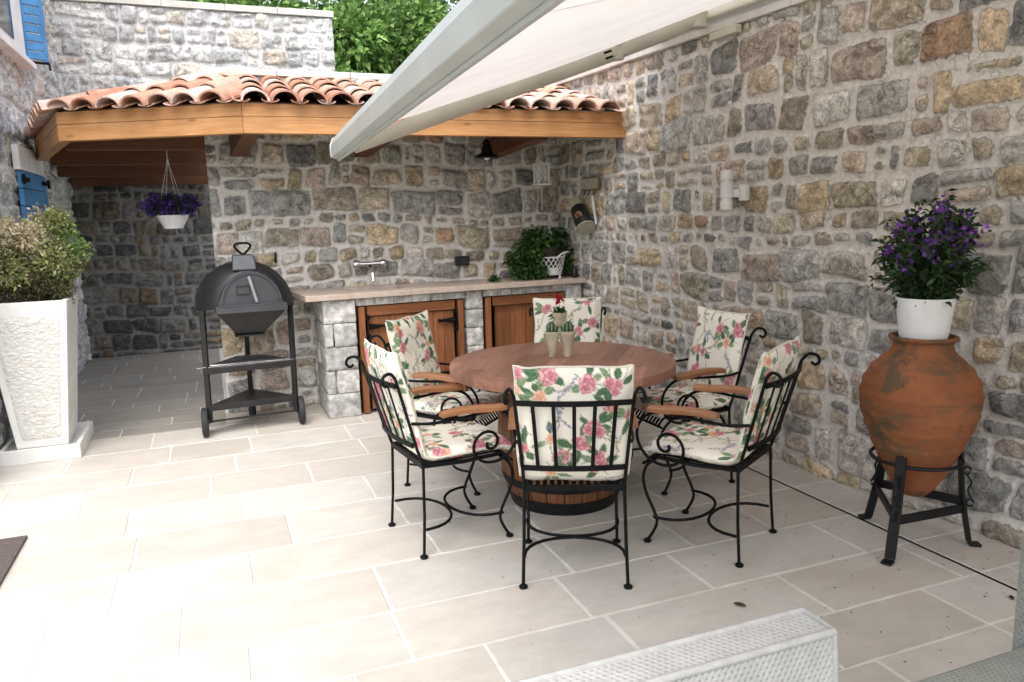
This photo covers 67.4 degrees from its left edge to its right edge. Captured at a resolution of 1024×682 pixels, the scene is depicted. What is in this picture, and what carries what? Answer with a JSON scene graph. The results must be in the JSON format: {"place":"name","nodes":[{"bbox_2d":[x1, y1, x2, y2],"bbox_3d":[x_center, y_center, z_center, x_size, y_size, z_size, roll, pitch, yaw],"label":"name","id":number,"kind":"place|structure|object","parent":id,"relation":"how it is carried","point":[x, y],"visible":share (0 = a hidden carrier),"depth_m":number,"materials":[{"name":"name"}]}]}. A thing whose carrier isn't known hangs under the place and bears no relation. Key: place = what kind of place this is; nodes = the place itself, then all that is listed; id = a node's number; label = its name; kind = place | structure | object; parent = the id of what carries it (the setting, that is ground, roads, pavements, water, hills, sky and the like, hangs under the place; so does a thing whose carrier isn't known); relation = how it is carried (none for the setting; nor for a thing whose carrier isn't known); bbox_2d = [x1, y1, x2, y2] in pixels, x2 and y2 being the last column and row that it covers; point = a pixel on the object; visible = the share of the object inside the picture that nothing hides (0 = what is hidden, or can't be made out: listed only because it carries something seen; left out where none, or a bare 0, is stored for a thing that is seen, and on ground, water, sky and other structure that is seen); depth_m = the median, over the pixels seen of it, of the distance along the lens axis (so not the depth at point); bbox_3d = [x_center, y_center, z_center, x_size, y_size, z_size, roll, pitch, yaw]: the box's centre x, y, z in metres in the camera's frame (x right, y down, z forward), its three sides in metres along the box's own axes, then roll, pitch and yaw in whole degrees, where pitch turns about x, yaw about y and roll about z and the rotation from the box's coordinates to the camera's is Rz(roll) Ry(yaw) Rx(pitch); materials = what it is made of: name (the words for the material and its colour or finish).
{"place":"outdoors","nodes":[
{"label":"outdoors","id":0,"kind":"place"},
{"bbox_2d":[252,0,456,11],"label":"sky","id":1,"kind":"structure","parent":0,"point":[452,5],"materials":[{"name":"white"}]},
{"bbox_2d":[0,348,1020,681],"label":"patio paving","id":2,"kind":"structure","parent":0,"point":[166,540],"depth_m":3.55,"materials":[{"name":"beige tile"}]},
{"bbox_2d":[0,535,27,585],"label":"doormat","id":3,"kind":"object","parent":2,"relation":"on","point":[10,548],"visible":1,"depth_m":3.79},
{"bbox_2d":[0,0,91,449],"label":"stone house","id":4,"kind":"structure","parent":2,"relation":"on","point":[29,76],"depth_m":6.80,"materials":[{"name":"grey stone"}]},
{"bbox_2d":[0,294,93,466],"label":"planter","id":5,"kind":"object","parent":2,"relation":"on","point":[39,364],"visible":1,"depth_m":5.20,"materials":[{"name":"white stone"}]},
{"bbox_2d":[0,203,94,303],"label":"shrub","id":6,"kind":"object","parent":5,"relation":"on","point":[29,247],"visible":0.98,"depth_m":5.18,"materials":[{"name":"green plant"}]},
{"bbox_2d":[68,177,222,357],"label":"stone wall","id":7,"kind":"structure","parent":2,"relation":"on","point":[143,274],"depth_m":9.34,"materials":[{"name":"grey stone"}]},
{"bbox_2d":[50,0,334,96],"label":"stone wall","id":8,"kind":"structure","parent":7,"relation":"on","point":[103,44],"depth_m":9.13,"materials":[{"name":"grey stone"}]},
{"bbox_2d":[194,242,305,436],"bbox_3d":[-2.064,-0.052,5.987,0.764,1.441,0.684,-5,10,-21],"label":"barbecue grill","id":9,"kind":"object","parent":2,"relation":"on","point":[249,293],"visible":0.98,"depth_m":5.73,"materials":[{"name":"black metal"}]},
{"bbox_2d":[196,354,300,368],"bbox_3d":[-2.055,0.142,6.001,0.760,0.014,0.385,-5,10,-21],"label":"shelf","id":10,"kind":"object","parent":9,"relation":"on","point":[247,359],"visible":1,"depth_m":5.94,"materials":[{"name":"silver metal"}]},
{"bbox_2d":[219,271,282,306],"bbox_3d":[-1.924,-0.387,5.655,0.452,0.253,0.062,-5,10,-21],"label":"front door","id":11,"kind":"structure","parent":9,"relation":"in","point":[249,287],"depth_m":5.66,"materials":[{"name":"grey metal"}]},
{"bbox_2d":[201,67,561,412],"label":"stone wall","id":12,"kind":"structure","parent":2,"relation":"on","point":[310,211],"depth_m":6.60,"materials":[{"name":"grey stone"}]},
{"bbox_2d":[24,70,626,186],"bbox_3d":[-2.166,-2.032,7.444,4.755,0.814,4.941,-5,10,-21],"label":"tiled canopy","id":13,"kind":"object","parent":12,"relation":"attached to","point":[125,136],"visible":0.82,"depth_m":5.70,"materials":[{"name":"brown wood"}]},
{"bbox_2d":[156,151,188,228],"bbox_3d":[-2.813,-1.257,6.319,0.256,0.656,0.256,-5,10,-21],"label":"hanging pot","id":14,"kind":"object","parent":13,"relation":"hanging from","point":[172,221],"visible":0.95,"depth_m":6.28,"materials":[{"name":"white plastic"}]},
{"bbox_2d":[139,192,202,218],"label":"trailing flowers","id":15,"kind":"object","parent":14,"relation":"in","point":[186,204],"visible":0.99,"depth_m":6.24,"materials":[{"name":"purple plant"}]},
{"bbox_2d":[475,137,498,159],"bbox_3d":[-0.211,-1.678,6.288,0.200,0.385,0.200,-5,10,-21],"label":"pendant lamp","id":16,"kind":"object","parent":13,"relation":"hanging from","point":[486,153],"visible":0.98,"depth_m":6.27,"materials":[{"name":"black metal"}]},
{"bbox_2d":[532,147,550,209],"bbox_3d":[0.258,-1.491,6.721,0.130,0.680,0.130,-5,10,-21],"label":"hanging lantern","id":17,"kind":"object","parent":13,"relation":"hanging from","point":[538,165],"visible":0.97,"depth_m":6.70,"materials":[{"name":"white paint"}]},
{"bbox_2d":[353,258,386,281],"bbox_3d":[-1.224,-0.614,6.628,0.258,0.187,0.232,2,10,19],"label":"wall tap","id":18,"kind":"object","parent":12,"relation":"attached to","point":[381,263],"depth_m":6.59,"materials":[{"name":"silver metal"}]},
{"bbox_2d":[454,256,469,265],"bbox_3d":[-0.454,-0.728,6.968,0.125,0.085,0.075,-5,10,-21],"label":"wall socket","id":19,"kind":"object","parent":12,"relation":"attached to","point":[461,260],"depth_m":6.93,"materials":[{"name":"black plastic"}]},
{"bbox_2d":[345,339,516,559],"bbox_3d":[-0.390,0.488,3.824,0.697,1.001,0.578,-6,11,-28],"label":"garden armchair","id":20,"kind":"object","parent":2,"relation":"on","point":[446,444],"visible":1,"depth_m":3.68,"materials":[{"name":"black metal"}]},
{"bbox_2d":[369,310,501,495],"bbox_3d":[-0.399,0.346,4.670,0.697,1.004,0.578,3,10,24],"label":"garden armchair","id":21,"kind":"object","parent":2,"relation":"on","point":[410,343],"visible":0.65,"depth_m":4.57,"materials":[{"name":"fabric"}]},
{"bbox_2d":[290,275,586,418],"bbox_3d":[-0.548,0.012,6.734,2.589,1.022,0.660,-5,10,-21],"label":"stone counter","id":22,"kind":"object","parent":2,"relation":"on","point":[466,316],"visible":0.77,"depth_m":6.45,"materials":[{"name":"grey stone"}]},
{"bbox_2d":[365,313,410,408],"bbox_3d":[-1.010,0.159,6.358,0.409,0.790,0.082,-6,10,-25],"label":"door","id":23,"kind":"structure","parent":22,"relation":"in","point":[375,325],"depth_m":6.29,"materials":[{"name":"brown wood"}]},
{"bbox_2d":[411,308,458,384],"bbox_3d":[-0.636,0.120,6.535,0.411,0.790,0.082,-5,10,-21],"label":"door","id":24,"kind":"structure","parent":22,"relation":"in","point":[442,322],"depth_m":6.54,"materials":[{"name":"brown wood"}]},
{"bbox_2d":[487,274,500,281],"bbox_3d":[-0.151,-0.540,6.738,0.138,0.094,0.105,-5,10,-21],"label":"ivy sprig","id":25,"kind":"object","parent":22,"relation":"on","point":[493,278],"visible":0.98,"depth_m":6.72,"materials":[{"name":"green plant"}]},
{"bbox_2d":[494,303,533,346],"bbox_3d":[0.145,0.037,6.911,0.625,0.790,0.098,-5,10,-21],"label":"door","id":26,"kind":"structure","parent":22,"relation":"in","point":[513,324],"depth_m":6.83,"materials":[{"name":"brown wood"}]},
{"bbox_2d":[535,251,568,277],"bbox_3d":[0.340,-0.692,6.967,0.325,0.244,0.299,-5,10,-21],"label":"wire basket","id":27,"kind":"object","parent":22,"relation":"on","point":[553,270],"visible":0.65,"depth_m":6.90,"materials":[{"name":"white metal"}]},
{"bbox_2d":[543,247,559,266],"bbox_3d":[0.325,-0.772,7.035,0.230,0.184,0.230,-5,10,-21],"label":"nursery pot","id":28,"kind":"object","parent":27,"relation":"in","point":[549,252],"visible":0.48,"depth_m":6.95,"materials":[{"name":"brown plastic"}]},
{"bbox_2d":[502,224,573,280],"bbox_3d":[0.259,-0.791,6.931,0.766,0.529,0.398,-5,10,-21],"label":"ivy plant","id":29,"kind":"object","parent":28,"relation":"in","point":[535,243],"visible":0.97,"depth_m":6.84,"materials":[{"name":"green plant"}]},
{"bbox_2d":[571,266,577,277],"bbox_3d":[0.569,-0.629,6.980,0.056,0.102,0.055,-5,10,-21],"label":"bottle","id":30,"kind":"object","parent":22,"relation":"on","point":[574,269],"visible":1,"depth_m":6.96,"materials":[{"name":"black plastic"}]},
{"bbox_2d":[450,342,675,515],"bbox_3d":[0.286,0.495,4.324,1.244,0.790,1.244,-5,10,-21],"label":"barrel table","id":31,"kind":"object","parent":2,"relation":"on","point":[489,369],"visible":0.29,"depth_m":4.14,"materials":[{"name":"brown wood"}]},
{"bbox_2d":[544,312,574,357],"bbox_3d":[0.270,-0.035,4.327,0.176,0.255,0.091,-1,9,0],"label":"cactus planter","id":32,"kind":"object","parent":31,"relation":"on","point":[552,339],"visible":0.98,"depth_m":4.30,"materials":[{"name":"ceramic"}]},
{"bbox_2d":[546,321,557,331],"bbox_3d":[0.228,-0.080,4.320,0.070,0.063,0.071,-5,10,-21],"label":"cactus","id":33,"kind":"object","parent":32,"relation":"in","point":[551,326],"visible":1,"depth_m":4.29,"materials":[{"name":"green plant"}]},
{"bbox_2d":[548,293,566,321],"bbox_3d":[0.251,-0.176,4.300,0.117,0.184,0.114,0,10,6],"label":"potted flower","id":34,"kind":"object","parent":32,"relation":"in","point":[559,309],"visible":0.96,"depth_m":4.29,"materials":[{"name":"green plant"}]},
{"bbox_2d":[561,321,573,331],"bbox_3d":[0.312,-0.082,4.320,0.070,0.063,0.071,-5,10,-21],"label":"cactus","id":35,"kind":"object","parent":32,"relation":"in","point":[568,326],"visible":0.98,"depth_m":4.29,"materials":[{"name":"green plant"}]},
{"bbox_2d":[529,296,606,342],"bbox_3d":[0.386,0.219,5.323,0.578,1.000,0.697,-1,9,5],"label":"garden armchair","id":36,"kind":"object","parent":2,"relation":"on","point":[584,317],"visible":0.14,"depth_m":5.45,"materials":[{"name":"fabric"}]},
{"bbox_2d":[502,364,646,589],"bbox_3d":[0.269,0.543,3.390,0.578,1.002,0.697,-1,9,3],"label":"garden armchair","id":37,"kind":"object","parent":2,"relation":"on","point":[566,424],"visible":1,"depth_m":3.13,"materials":[{"name":"black metal"}]},
{"bbox_2d":[514,606,838,681],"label":"wicker armchair","id":38,"kind":"object","parent":2,"relation":"on","point":[796,644],"visible":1,"depth_m":1.63,"materials":[{"name":"white wicker"}]},
{"bbox_2d":[631,305,766,494],"bbox_3d":[1.047,0.322,4.596,0.697,1.003,0.578,-5,10,-22],"label":"garden armchair","id":39,"kind":"object","parent":2,"relation":"on","point":[718,343],"visible":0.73,"depth_m":4.48,"materials":[{"name":"fabric"}]},
{"bbox_2d":[431,453,1013,662],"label":"leaf litter","id":40,"kind":"object","parent":2,"relation":"on","point":[782,560],"visible":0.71,"depth_m":3.53,"materials":[{"name":"brown plant"}]},
{"bbox_2d":[635,336,820,567],"bbox_3d":[1.018,0.480,3.663,0.697,0.998,0.578,6,12,37],"label":"garden armchair","id":41,"kind":"object","parent":2,"relation":"on","point":[722,446],"visible":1,"depth_m":3.53,"materials":[{"name":"black metal"}]},
{"bbox_2d":[734,602,745,605],"bbox_3d":[0.928,1.071,3.125,0.033,0.006,0.040,-5,10,-21],"label":"fallen leaf","id":42,"kind":"object","parent":2,"relation":"on","point":[740,603],"visible":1,"depth_m":3.13,"materials":[{"name":"brown plant"}]},
{"bbox_2d":[555,0,1023,549],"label":"stone wall","id":43,"kind":"structure","parent":2,"relation":"on","point":[833,134],"depth_m":4.47,"materials":[{"name":"grey stone"}]},
{"bbox_2d":[329,0,781,160],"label":"awning","id":44,"kind":"object","parent":43,"relation":"attached to","point":[465,57],"visible":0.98,"depth_m":3.05,"materials":[{"name":"white fabric"}]},
{"bbox_2d":[569,193,595,234],"bbox_3d":[0.601,-1.112,6.718,0.179,0.368,0.326,-5,10,-21],"label":"painted can","id":45,"kind":"object","parent":43,"relation":"hanging from","point":[584,223],"visible":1,"depth_m":6.66,"materials":[{"name":"metal"}]},
{"bbox_2d":[581,176,599,195],"bbox_3d":[0.671,-1.339,6.659,0.039,0.157,0.300,-6,10,-24],"label":"wall plaque","id":46,"kind":"object","parent":43,"relation":"attached to","point":[589,184],"depth_m":6.63,"materials":[{"name":"beige metal"}]},
{"bbox_2d":[591,195,596,223],"bbox_3d":[0.708,-1.131,6.614,0.053,0.246,0.021,7,13,42],"label":"hanging rod","id":47,"kind":"object","parent":43,"relation":"attached to","point":[593,206],"visible":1,"depth_m":6.61,"materials":[{"name":"white paint"}]},
{"bbox_2d":[720,170,750,209],"bbox_3d":[1.444,-0.976,4.960,0.191,0.253,0.102,1,10,13],"label":"wall lamp","id":48,"kind":"object","parent":43,"relation":"attached to","point":[728,192],"visible":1,"depth_m":4.94,"materials":[{"name":"white metal"}]},
{"bbox_2d":[665,430,1016,590],"bbox_3d":[2.114,1.055,3.181,0.019,0.012,9.400,-5,10,-21],"label":"drain channel","id":49,"kind":"object","parent":2,"relation":"in","point":[886,531],"depth_m":3.74,"materials":[{"name":"black plastic"}]},
{"bbox_2d":[858,446,981,565],"bbox_3d":[1.856,0.719,3.687,0.578,0.475,0.547,-5,10,-21],"label":"urn stand","id":50,"kind":"object","parent":2,"relation":"on","point":[897,519],"visible":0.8,"depth_m":3.55,"materials":[{"name":"black metal"}]},
{"bbox_2d":[859,331,984,496],"bbox_3d":[1.883,0.349,3.561,0.514,0.762,0.513,-5,10,-21],"label":"urn","id":51,"kind":"object","parent":50,"relation":"on","point":[921,402],"visible":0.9,"depth_m":3.38,"materials":[{"name":"ceramic"}]},
{"bbox_2d":[895,296,956,339],"bbox_3d":[1.872,-0.107,3.485,0.248,0.188,0.248,-5,10,-21],"label":"flower pot","id":52,"kind":"object","parent":51,"relation":"on","point":[929,319],"visible":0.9,"depth_m":3.40,"materials":[{"name":"white ceramic"}]},
{"bbox_2d":[868,188,994,308],"bbox_3d":[1.885,-0.399,3.438,0.492,0.556,0.502,-5,10,-21],"label":"flowering plant","id":53,"kind":"object","parent":52,"relation":"in","point":[935,265],"visible":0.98,"depth_m":3.37,"materials":[{"name":"green plant"}]},
{"bbox_2d":[916,533,1023,681],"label":"wicker sofa","id":54,"kind":"object","parent":2,"relation":"on","point":[1008,666],"visible":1,"depth_m":2.02,"materials":[{"name":"grey wicker"}]},
{"bbox_2d":[747,467,1016,589],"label":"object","id":55,"kind":"structure","parent":0,"point":[887,531],"depth_m":3.83,"materials":[{"name":"metal"}]},
{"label":"hillside","id":56,"kind":"structure","parent":0,"visible":0},
{"bbox_2d":[176,0,258,5],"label":"hillside tree","id":57,"kind":"object","parent":56,"relation":"on","point":[224,2],"depth_m":13.46,"materials":[{"name":"green plant"}]},
{"bbox_2d":[234,0,411,73],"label":"hillside tree","id":58,"kind":"object","parent":56,"relation":"on","point":[354,16],"visible":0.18,"depth_m":14.77,"materials":[{"name":"green plant"}]},
{"bbox_2d":[335,59,372,72],"bbox_3d":[-2.877,-2.500,12.921,3.268,4.268,3.178,6,12,37],"label":"hillside tree","id":59,"kind":"object","parent":56,"relation":"on","point":[344,67],"depth_m":11.94,"materials":[{"name":"green plant"}]},
{"bbox_2d":[258,0,459,22],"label":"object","id":60,"kind":"object","parent":56,"relation":"on","point":[442,2],"visible":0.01,"depth_m":19.56,"materials":[{"name":"green plant"}]},
{"bbox_2d":[341,0,450,73],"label":"hillside tree","id":61,"kind":"object","parent":56,"relation":"on","point":[423,24],"visible":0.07,"depth_m":15.75,"materials":[{"name":"green plant"}]}
]}

